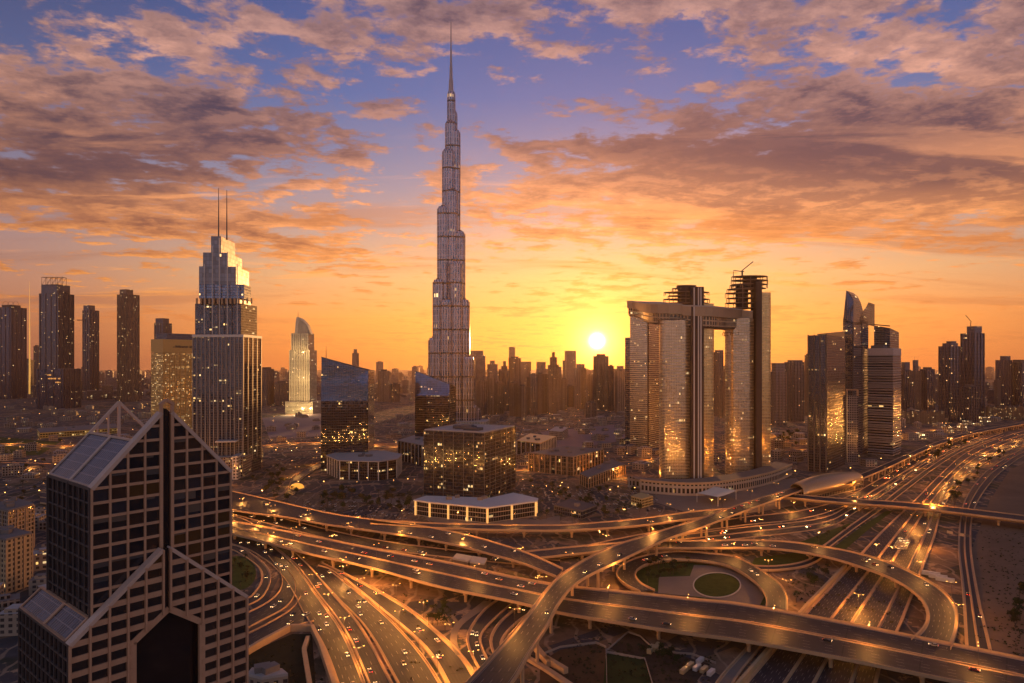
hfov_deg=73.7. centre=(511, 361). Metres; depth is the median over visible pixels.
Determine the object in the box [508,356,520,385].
hazy tower
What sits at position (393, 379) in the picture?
distant tower
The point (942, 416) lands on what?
lit flats
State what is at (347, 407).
slanted tower
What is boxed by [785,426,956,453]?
road
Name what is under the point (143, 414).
house
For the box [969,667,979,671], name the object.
car
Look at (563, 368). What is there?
distant tower
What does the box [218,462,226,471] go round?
window
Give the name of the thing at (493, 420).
house
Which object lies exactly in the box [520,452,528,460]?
house
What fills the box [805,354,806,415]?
tower
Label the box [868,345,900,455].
banded tower
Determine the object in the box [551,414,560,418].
house
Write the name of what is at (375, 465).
office pavilion
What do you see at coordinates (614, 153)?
sky
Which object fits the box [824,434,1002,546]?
road
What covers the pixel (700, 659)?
van
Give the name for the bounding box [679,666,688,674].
van
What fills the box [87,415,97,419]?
house
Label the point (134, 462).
window
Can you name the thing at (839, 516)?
road
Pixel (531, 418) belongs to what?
house
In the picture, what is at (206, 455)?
window
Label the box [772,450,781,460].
house
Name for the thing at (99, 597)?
window
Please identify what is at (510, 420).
house
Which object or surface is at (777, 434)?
house
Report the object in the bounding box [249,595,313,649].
road
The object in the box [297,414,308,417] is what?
house
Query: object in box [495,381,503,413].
hazy tower
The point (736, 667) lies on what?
road
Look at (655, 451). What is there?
house
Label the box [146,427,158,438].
window
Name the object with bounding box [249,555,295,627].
road
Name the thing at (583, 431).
house
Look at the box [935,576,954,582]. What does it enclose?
coach
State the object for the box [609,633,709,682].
yard
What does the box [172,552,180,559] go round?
window
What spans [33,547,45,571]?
building
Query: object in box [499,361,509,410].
hazy tower
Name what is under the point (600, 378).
hazy tower
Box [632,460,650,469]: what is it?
house
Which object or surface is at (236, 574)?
lawn
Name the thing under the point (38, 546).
building
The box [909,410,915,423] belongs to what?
lit flats
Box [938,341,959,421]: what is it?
tower
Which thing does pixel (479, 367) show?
distant tower
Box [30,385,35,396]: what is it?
distant tower
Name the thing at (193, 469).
window
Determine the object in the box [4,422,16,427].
house
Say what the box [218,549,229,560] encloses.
window
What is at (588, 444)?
house
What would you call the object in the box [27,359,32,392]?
hazy tower
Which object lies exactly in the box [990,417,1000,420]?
house
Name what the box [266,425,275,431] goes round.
house
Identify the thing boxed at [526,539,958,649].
loop flyover
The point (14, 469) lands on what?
house
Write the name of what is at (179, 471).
window
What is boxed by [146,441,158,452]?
window
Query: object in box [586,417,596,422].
house
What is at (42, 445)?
road
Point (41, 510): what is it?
building
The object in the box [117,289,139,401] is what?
brown tower
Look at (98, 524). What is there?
window
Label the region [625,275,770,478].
linked towers
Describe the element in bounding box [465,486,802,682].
bridge
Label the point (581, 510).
dark shed
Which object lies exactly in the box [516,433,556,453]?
building
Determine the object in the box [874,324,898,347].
slant roof tower
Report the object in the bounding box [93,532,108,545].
window
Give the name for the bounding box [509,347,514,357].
distant tower
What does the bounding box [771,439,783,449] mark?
house
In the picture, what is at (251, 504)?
flyover
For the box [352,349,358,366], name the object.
hazy tower
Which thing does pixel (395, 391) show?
hazy tower
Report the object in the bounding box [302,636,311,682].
ramp wall
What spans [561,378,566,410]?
hazy tower
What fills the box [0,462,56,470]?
road
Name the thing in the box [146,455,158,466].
window
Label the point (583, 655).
yard
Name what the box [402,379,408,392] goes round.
distant tower
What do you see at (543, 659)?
ramp beam
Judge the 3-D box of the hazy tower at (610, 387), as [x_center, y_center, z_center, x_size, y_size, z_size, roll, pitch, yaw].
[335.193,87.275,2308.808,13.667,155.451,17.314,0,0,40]
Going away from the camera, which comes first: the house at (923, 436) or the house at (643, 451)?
the house at (643, 451)
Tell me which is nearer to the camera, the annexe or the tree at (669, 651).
the tree at (669, 651)
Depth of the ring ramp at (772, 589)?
527.94 m
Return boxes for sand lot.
[262,413,320,438]
[541,424,624,446]
[972,463,1023,656]
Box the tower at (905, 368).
[901,362,910,410]
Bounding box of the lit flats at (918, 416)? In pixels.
[916,411,919,421]
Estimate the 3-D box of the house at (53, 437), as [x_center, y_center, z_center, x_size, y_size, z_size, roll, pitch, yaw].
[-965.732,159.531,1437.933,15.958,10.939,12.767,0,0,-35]
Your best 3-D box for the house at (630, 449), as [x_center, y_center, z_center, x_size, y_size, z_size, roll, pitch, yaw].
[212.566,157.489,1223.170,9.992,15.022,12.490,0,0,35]
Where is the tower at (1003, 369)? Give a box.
[995,356,1011,405]
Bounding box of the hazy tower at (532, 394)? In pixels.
[527,373,537,415]
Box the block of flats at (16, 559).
[0,525,32,593]
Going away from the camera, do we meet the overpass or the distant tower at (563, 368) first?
the overpass
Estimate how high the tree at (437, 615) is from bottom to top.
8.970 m
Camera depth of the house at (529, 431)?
1515.76 m
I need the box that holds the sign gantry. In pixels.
[938,529,970,536]
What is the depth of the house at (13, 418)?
1909.26 m
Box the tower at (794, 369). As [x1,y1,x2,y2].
[784,360,803,421]
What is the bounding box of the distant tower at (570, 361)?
[565,351,575,385]
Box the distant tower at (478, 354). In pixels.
[473,351,484,360]
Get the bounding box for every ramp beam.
[533,646,550,666]
[545,656,567,673]
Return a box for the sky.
[0,0,1023,370]
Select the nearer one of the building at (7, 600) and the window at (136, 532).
the window at (136, 532)
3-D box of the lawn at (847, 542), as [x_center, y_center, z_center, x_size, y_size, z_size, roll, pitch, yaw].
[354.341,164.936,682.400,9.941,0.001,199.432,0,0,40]
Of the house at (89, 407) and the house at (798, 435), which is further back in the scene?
the house at (89, 407)
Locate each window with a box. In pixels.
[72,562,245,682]
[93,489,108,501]
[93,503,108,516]
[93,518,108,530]
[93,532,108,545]
[93,546,108,560]
[93,561,108,574]
[93,575,108,589]
[93,590,108,604]
[98,475,108,486]
[112,458,126,470]
[112,472,126,484]
[112,486,126,498]
[112,501,125,513]
[112,515,126,527]
[112,529,125,542]
[112,543,125,556]
[112,557,126,570]
[112,571,126,585]
[129,442,142,454]
[129,456,143,468]
[129,470,143,482]
[129,484,143,496]
[129,498,143,510]
[129,512,143,524]
[129,526,143,538]
[129,540,143,553]
[129,554,143,567]
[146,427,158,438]
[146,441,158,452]
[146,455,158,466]
[146,468,158,480]
[146,482,158,494]
[146,496,158,508]
[146,510,158,521]
[146,523,158,535]
[146,537,158,549]
[148,568,161,578]
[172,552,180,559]
[172,563,184,572]
[174,426,185,436]
[174,439,185,449]
[174,452,184,463]
[174,465,184,476]
[174,479,184,490]
[174,492,185,503]
[174,505,184,517]
[174,519,185,530]
[174,532,185,544]
[174,545,185,555]
[188,438,200,448]
[188,450,200,461]
[188,464,200,474]
[188,477,200,488]
[188,490,200,501]
[188,503,200,514]
[188,516,200,527]
[188,529,200,541]
[188,542,200,554]
[190,555,200,564]
[203,450,214,460]
[203,462,214,473]
[203,475,214,486]
[203,488,214,499]
[203,501,214,512]
[203,514,214,525]
[203,526,214,538]
[203,539,214,551]
[203,552,214,564]
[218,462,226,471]
[218,473,228,483]
[218,486,229,496]
[218,498,228,509]
[218,511,228,522]
[218,524,229,535]
[218,536,229,548]
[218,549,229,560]
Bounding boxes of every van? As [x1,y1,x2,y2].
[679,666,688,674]
[686,661,693,669]
[693,663,700,671]
[696,656,703,663]
[700,665,707,673]
[707,668,714,676]
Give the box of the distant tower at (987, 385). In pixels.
[985,382,989,395]
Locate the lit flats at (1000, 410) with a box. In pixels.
[996,405,1002,419]
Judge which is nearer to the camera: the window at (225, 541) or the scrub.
the window at (225, 541)
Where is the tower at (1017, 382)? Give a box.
[1012,360,1023,405]
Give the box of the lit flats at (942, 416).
[938,410,944,423]
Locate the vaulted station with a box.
[790,472,862,496]
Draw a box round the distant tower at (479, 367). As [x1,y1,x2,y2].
[475,358,484,404]
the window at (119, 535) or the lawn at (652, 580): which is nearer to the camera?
the window at (119, 535)
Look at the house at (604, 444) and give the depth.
1311.34 m
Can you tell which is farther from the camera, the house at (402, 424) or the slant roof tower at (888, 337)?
the house at (402, 424)
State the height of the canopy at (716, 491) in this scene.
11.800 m
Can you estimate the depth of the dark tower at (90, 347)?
2977.97 m
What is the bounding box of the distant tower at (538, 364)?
[536,362,545,367]
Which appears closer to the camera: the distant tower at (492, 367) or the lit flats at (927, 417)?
the lit flats at (927, 417)
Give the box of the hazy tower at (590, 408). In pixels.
[585,401,596,417]
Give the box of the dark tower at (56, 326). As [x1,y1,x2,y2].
[39,277,73,368]
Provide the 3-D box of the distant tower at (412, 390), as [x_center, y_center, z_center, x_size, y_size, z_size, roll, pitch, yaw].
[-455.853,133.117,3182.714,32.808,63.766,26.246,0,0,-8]
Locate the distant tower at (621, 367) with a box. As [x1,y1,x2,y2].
[614,366,624,406]
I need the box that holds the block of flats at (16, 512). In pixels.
[0,497,34,548]
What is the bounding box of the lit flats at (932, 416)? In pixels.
[929,410,934,423]
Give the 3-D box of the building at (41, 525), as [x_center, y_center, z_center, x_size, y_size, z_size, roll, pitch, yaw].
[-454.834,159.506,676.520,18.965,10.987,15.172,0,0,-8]
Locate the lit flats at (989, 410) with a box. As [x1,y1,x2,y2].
[986,405,992,416]
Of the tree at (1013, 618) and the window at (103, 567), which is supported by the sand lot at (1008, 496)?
the tree at (1013, 618)
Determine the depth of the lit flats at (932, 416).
1817.65 m
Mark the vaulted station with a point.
(829, 484)
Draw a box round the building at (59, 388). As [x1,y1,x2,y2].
[36,369,80,408]
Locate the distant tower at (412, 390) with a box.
[411,384,414,397]
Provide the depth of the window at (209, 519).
196.20 m
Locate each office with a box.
[249,661,287,682]
[549,426,567,439]
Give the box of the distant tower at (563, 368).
[563,360,564,377]
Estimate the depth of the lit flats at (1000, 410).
1942.90 m
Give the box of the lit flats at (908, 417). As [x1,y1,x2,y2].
[906,411,910,423]
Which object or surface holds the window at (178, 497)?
in the gabled tower at (139, 588)
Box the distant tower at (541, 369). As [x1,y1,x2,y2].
[536,365,546,373]
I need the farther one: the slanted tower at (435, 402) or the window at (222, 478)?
the slanted tower at (435, 402)
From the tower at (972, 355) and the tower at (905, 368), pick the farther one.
the tower at (905, 368)
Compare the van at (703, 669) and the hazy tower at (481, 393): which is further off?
the hazy tower at (481, 393)
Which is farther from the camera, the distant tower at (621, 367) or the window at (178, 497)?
the distant tower at (621, 367)
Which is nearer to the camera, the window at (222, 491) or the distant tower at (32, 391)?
the window at (222, 491)
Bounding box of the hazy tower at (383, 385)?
[378,369,389,401]
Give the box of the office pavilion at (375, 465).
[326,450,402,480]
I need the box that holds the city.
[77,361,994,399]
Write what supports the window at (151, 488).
in the gabled tower at (139, 588)
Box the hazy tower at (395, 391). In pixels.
[391,382,399,401]
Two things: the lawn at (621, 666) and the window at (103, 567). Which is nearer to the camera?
the window at (103, 567)
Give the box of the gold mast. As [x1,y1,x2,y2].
[29,281,29,393]
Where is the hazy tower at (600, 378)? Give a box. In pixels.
[593,354,608,409]
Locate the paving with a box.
[658,565,763,604]
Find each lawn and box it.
[0,437,58,454]
[231,556,255,589]
[249,634,314,682]
[603,653,651,682]
[636,562,765,604]
[694,573,739,596]
[752,553,812,564]
[802,523,849,544]
[835,511,891,548]
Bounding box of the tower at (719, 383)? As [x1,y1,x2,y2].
[714,350,723,417]
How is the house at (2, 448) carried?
on the ground at (942, 560)
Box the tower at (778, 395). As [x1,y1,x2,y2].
[771,363,786,425]
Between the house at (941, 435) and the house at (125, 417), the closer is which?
the house at (941, 435)
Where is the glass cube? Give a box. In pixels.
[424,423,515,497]
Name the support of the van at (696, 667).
on the ground at (942, 560)
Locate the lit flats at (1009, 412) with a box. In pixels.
[1006,405,1011,419]
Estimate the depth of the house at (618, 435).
1468.63 m
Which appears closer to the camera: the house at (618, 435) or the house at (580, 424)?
the house at (618, 435)
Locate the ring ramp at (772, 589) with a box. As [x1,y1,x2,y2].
[616,551,787,609]
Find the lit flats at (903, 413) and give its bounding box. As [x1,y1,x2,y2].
[901,410,905,417]
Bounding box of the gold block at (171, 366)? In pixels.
[151,333,194,428]
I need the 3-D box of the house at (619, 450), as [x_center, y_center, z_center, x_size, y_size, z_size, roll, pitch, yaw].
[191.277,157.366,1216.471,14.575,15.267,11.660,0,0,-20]
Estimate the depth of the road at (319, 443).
1346.15 m
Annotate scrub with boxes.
[236,494,1023,682]
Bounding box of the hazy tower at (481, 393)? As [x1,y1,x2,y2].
[476,378,486,415]
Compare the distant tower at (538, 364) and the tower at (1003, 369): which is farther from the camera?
the distant tower at (538, 364)
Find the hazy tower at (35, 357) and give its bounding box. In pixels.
[33,345,38,385]
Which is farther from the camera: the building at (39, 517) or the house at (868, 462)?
the house at (868, 462)
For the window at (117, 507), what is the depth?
177.79 m
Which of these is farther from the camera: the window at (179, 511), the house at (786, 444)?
the house at (786, 444)
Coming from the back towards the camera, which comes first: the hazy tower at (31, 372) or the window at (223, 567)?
the hazy tower at (31, 372)
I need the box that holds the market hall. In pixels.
[37,423,116,438]
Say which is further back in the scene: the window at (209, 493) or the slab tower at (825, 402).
the slab tower at (825, 402)
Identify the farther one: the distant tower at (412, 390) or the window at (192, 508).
the distant tower at (412, 390)
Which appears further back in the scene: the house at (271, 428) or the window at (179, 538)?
the house at (271, 428)
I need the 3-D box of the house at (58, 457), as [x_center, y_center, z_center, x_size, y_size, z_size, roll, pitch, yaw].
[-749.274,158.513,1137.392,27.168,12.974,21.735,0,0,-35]
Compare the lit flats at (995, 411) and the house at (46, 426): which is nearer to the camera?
the house at (46, 426)
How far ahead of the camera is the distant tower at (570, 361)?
2942.20 m
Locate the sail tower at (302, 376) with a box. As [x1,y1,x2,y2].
[285,317,320,413]
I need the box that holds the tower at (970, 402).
[961,384,978,423]
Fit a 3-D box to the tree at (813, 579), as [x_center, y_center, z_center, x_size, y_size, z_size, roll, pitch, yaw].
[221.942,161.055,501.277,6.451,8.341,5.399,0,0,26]
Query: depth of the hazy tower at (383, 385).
2826.28 m
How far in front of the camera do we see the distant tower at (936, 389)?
2610.26 m
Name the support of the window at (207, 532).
in the gabled tower at (139, 588)
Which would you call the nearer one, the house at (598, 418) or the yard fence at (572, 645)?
the yard fence at (572, 645)
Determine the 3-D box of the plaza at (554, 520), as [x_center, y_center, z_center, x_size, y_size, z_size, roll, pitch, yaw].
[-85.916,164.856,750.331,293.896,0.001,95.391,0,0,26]
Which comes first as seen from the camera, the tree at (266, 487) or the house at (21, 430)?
the tree at (266, 487)
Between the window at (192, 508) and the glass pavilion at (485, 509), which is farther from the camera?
the glass pavilion at (485, 509)
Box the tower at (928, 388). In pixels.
[920,367,934,410]
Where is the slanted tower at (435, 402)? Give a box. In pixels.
[415,371,455,436]
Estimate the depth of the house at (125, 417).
1946.32 m
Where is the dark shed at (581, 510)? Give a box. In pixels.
[554,499,596,519]
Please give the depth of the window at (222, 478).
199.46 m
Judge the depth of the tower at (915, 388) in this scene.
2174.59 m
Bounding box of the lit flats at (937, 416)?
[935,411,939,422]
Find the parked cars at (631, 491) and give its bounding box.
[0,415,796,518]
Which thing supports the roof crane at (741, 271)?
on the linked towers at (669, 379)
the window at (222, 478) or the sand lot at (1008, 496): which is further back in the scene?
the sand lot at (1008, 496)
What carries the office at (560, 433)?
on the ground at (942, 560)
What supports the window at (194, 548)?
in the gabled tower at (139, 588)
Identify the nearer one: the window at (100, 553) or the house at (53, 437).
the window at (100, 553)
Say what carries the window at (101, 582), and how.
in the gabled tower at (139, 588)
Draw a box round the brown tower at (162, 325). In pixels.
[154,318,171,338]
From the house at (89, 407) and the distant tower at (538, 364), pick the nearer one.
the house at (89, 407)
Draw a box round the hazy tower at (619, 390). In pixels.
[615,369,623,412]
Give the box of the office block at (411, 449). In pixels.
[397,435,423,465]
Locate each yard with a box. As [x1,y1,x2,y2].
[540,644,604,682]
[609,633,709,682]
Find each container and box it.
[647,643,654,653]
[653,642,659,651]
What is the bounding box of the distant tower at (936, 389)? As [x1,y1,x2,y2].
[935,374,937,404]
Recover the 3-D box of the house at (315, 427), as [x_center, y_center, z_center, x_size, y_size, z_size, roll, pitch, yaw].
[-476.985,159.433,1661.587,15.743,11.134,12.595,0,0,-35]
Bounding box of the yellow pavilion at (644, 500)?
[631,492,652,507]
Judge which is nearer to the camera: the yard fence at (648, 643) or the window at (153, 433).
the window at (153, 433)
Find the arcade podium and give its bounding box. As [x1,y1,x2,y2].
[628,461,792,495]
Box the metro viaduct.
[851,422,1023,490]
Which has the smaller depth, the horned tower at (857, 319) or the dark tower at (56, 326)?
the horned tower at (857, 319)
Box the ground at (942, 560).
[0,370,1023,682]
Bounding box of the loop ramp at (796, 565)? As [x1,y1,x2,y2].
[755,556,821,571]
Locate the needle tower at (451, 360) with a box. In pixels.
[428,32,489,423]
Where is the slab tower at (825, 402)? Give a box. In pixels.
[807,331,844,472]
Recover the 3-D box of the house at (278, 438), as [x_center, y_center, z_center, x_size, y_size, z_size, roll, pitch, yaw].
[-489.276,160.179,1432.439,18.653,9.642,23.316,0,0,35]
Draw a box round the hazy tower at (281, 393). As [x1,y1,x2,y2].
[274,381,288,405]
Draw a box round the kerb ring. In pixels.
[693,572,740,597]
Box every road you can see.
[0,443,73,449]
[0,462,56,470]
[232,511,559,565]
[232,515,392,682]
[232,535,365,682]
[232,544,270,604]
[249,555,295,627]
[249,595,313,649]
[262,442,396,448]
[267,462,320,500]
[308,565,441,682]
[318,562,474,682]
[450,601,490,654]
[466,600,513,668]
[489,605,530,652]
[516,469,627,481]
[560,431,1002,558]
[592,433,982,543]
[621,440,792,465]
[715,644,762,682]
[735,563,846,682]
[744,431,1023,682]
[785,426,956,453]
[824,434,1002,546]
[958,449,1023,649]
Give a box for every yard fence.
[545,641,606,680]
[606,631,715,663]
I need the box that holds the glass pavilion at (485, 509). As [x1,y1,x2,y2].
[413,493,537,522]
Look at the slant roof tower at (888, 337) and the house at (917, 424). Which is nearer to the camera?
the slant roof tower at (888, 337)
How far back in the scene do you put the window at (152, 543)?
184.25 m
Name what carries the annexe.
on the ground at (942, 560)
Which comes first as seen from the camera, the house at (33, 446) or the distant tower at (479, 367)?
the house at (33, 446)
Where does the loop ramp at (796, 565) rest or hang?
on the lawn at (789, 558)
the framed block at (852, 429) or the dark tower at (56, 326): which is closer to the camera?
the framed block at (852, 429)
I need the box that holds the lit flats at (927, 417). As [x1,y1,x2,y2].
[925,411,929,423]
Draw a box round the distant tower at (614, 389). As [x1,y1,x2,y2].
[614,371,614,408]
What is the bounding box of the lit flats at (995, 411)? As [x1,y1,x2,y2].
[993,406,997,416]
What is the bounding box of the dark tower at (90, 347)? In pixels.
[77,305,98,399]
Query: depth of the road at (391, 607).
417.38 m
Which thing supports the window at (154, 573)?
in the gabled tower at (139, 588)
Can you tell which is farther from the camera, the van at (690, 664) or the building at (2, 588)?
the building at (2, 588)
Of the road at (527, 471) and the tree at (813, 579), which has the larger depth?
the road at (527, 471)
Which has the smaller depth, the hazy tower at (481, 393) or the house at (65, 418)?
the house at (65, 418)
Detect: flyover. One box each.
[40,491,1023,682]
[232,491,562,577]
[370,508,741,537]
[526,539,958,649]
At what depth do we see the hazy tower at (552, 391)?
2173.32 m
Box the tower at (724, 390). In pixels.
[724,366,724,415]
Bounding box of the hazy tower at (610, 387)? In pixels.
[608,365,613,410]
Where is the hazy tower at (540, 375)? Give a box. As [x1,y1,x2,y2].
[536,372,543,413]
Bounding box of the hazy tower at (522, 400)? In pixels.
[518,384,526,416]
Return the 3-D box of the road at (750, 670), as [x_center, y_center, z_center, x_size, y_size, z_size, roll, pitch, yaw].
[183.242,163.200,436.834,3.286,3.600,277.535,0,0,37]
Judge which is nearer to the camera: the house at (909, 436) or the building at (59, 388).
the house at (909, 436)
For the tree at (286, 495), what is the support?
on the ground at (942, 560)
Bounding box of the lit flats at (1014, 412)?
[1012,406,1016,419]
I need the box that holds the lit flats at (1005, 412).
[1003,406,1007,419]
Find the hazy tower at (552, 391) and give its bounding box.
[544,352,560,413]
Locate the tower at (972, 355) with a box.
[960,326,984,416]
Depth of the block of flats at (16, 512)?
585.42 m
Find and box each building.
[0,582,3,593]
[0,593,19,611]
[0,603,22,636]
[29,573,45,595]
[33,542,45,550]
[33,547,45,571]
[35,507,45,513]
[35,513,45,527]
[36,369,80,408]
[38,518,45,530]
[516,433,556,453]
[528,446,603,475]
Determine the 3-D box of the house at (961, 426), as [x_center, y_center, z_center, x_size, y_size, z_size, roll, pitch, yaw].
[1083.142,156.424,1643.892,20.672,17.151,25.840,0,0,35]
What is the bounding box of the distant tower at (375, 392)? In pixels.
[374,387,377,398]
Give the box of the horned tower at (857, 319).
[843,291,874,458]
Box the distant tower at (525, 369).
[521,362,530,383]
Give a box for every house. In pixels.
[0,445,4,452]
[0,453,12,460]
[2,463,23,476]
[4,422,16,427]
[6,415,18,420]
[13,449,25,457]
[16,428,31,432]
[21,418,28,422]
[21,472,39,478]
[23,421,36,425]
[24,442,40,450]
[40,424,51,427]
[47,406,54,409]
[49,435,57,440]
[52,453,67,462]
[53,450,66,453]
[60,416,72,420]
[64,410,74,414]
[78,411,86,414]
[85,405,93,408]
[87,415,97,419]
[122,415,129,419]
[138,412,149,417]
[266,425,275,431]
[271,436,285,440]
[286,424,296,429]
[296,431,305,436]
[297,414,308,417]
[312,425,319,429]
[386,433,400,437]
[395,414,402,417]
[397,423,408,425]
[399,430,411,433]
[488,418,496,423]
[496,421,505,424]
[507,419,514,422]
[517,460,527,465]
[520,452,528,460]
[522,429,531,433]
[526,416,536,421]
[537,420,548,424]
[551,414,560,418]
[558,412,568,416]
[566,423,573,426]
[577,422,587,426]
[578,429,589,433]
[580,419,590,422]
[584,441,592,447]
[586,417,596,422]
[591,434,604,440]
[594,416,606,421]
[598,442,610,447]
[599,420,606,425]
[614,429,624,434]
[614,446,624,454]
[615,433,621,437]
[616,438,624,444]
[617,411,624,415]
[624,444,637,449]
[627,445,634,454]
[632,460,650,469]
[637,446,651,457]
[652,449,658,454]
[654,457,658,464]
[714,417,719,422]
[714,453,721,461]
[771,432,782,437]
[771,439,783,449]
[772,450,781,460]
[775,448,784,456]
[784,442,790,446]
[788,449,800,455]
[789,455,803,461]
[792,426,806,430]
[793,432,804,437]
[793,438,806,444]
[801,450,806,457]
[860,458,876,466]
[901,418,905,426]
[902,432,918,440]
[913,421,921,426]
[916,432,928,439]
[932,422,944,427]
[933,433,947,437]
[942,426,953,432]
[957,423,966,430]
[962,420,971,424]
[973,422,983,425]
[979,417,989,421]
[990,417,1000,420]
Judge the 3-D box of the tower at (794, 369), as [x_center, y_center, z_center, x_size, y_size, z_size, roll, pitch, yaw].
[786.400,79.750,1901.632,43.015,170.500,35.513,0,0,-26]
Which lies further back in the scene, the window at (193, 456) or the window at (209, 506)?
the window at (209, 506)
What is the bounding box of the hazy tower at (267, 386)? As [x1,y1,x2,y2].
[262,367,273,405]
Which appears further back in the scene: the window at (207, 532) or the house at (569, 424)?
the house at (569, 424)
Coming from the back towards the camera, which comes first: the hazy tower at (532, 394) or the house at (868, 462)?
the hazy tower at (532, 394)
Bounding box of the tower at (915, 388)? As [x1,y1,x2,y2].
[909,356,921,409]
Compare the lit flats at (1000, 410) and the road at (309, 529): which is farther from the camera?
the lit flats at (1000, 410)
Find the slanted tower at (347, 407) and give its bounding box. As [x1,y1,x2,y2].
[321,357,374,470]
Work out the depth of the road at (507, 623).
425.12 m
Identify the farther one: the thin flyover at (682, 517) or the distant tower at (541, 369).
the distant tower at (541, 369)
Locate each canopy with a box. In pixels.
[699,487,735,496]
[892,537,910,549]
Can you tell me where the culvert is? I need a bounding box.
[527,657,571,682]
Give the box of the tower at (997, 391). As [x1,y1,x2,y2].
[994,379,1000,405]
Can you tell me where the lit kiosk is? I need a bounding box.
[290,483,303,489]
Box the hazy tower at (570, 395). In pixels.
[567,384,573,406]
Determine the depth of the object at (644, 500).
783.69 m
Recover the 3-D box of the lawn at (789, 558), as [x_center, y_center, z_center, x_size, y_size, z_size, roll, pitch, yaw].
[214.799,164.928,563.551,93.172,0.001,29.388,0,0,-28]
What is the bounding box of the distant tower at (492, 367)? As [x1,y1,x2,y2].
[487,361,497,406]
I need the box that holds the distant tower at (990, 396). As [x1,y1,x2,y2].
[987,389,993,403]
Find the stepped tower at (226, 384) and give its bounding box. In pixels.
[192,188,262,479]
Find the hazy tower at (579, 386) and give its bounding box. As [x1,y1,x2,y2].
[574,364,585,408]
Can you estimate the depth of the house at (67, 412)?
2148.07 m
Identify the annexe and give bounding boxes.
[579,459,625,488]
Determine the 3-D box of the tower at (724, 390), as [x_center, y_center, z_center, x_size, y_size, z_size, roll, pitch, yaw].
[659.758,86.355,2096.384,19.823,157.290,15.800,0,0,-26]
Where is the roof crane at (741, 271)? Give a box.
[733,262,752,275]
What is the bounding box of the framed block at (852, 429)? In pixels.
[846,389,858,462]
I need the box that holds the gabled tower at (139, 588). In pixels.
[18,399,248,682]
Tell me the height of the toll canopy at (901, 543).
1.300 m
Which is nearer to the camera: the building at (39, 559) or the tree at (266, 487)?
the building at (39, 559)
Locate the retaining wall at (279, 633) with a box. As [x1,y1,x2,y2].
[249,624,335,682]
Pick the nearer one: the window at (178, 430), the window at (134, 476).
the window at (134, 476)
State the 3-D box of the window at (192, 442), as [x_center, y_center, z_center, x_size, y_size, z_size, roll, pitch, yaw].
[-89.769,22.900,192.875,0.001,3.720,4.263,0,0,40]
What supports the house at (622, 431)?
on the ground at (942, 560)
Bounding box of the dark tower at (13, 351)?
[0,301,26,398]
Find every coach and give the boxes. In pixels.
[922,570,939,574]
[929,573,946,577]
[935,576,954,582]
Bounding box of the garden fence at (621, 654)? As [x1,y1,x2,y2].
[606,651,652,682]
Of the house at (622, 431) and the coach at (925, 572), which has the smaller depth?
the coach at (925, 572)
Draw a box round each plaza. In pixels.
[337,498,559,523]
[653,478,803,512]
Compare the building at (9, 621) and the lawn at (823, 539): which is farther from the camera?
the lawn at (823, 539)
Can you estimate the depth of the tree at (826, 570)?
519.00 m
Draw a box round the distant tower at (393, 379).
[390,377,397,383]
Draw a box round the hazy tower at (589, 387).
[587,374,592,400]
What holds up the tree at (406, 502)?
on the ground at (942, 560)
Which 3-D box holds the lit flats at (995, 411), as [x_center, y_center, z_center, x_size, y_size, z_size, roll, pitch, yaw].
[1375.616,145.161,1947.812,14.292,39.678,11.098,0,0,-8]
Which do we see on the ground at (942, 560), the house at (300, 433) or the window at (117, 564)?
the house at (300, 433)
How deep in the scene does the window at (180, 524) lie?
189.91 m
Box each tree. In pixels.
[263,485,268,495]
[267,478,275,488]
[284,492,291,500]
[337,492,343,499]
[387,493,394,502]
[403,499,410,506]
[433,611,440,624]
[440,597,447,603]
[659,649,665,660]
[664,649,671,655]
[673,654,680,660]
[810,575,818,586]
[821,568,828,578]
[1007,610,1017,617]
[1010,615,1019,627]
[1011,607,1021,621]
[1012,597,1023,605]
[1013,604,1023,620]
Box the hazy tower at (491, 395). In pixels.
[488,374,494,414]
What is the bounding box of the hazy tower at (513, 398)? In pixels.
[509,381,517,416]

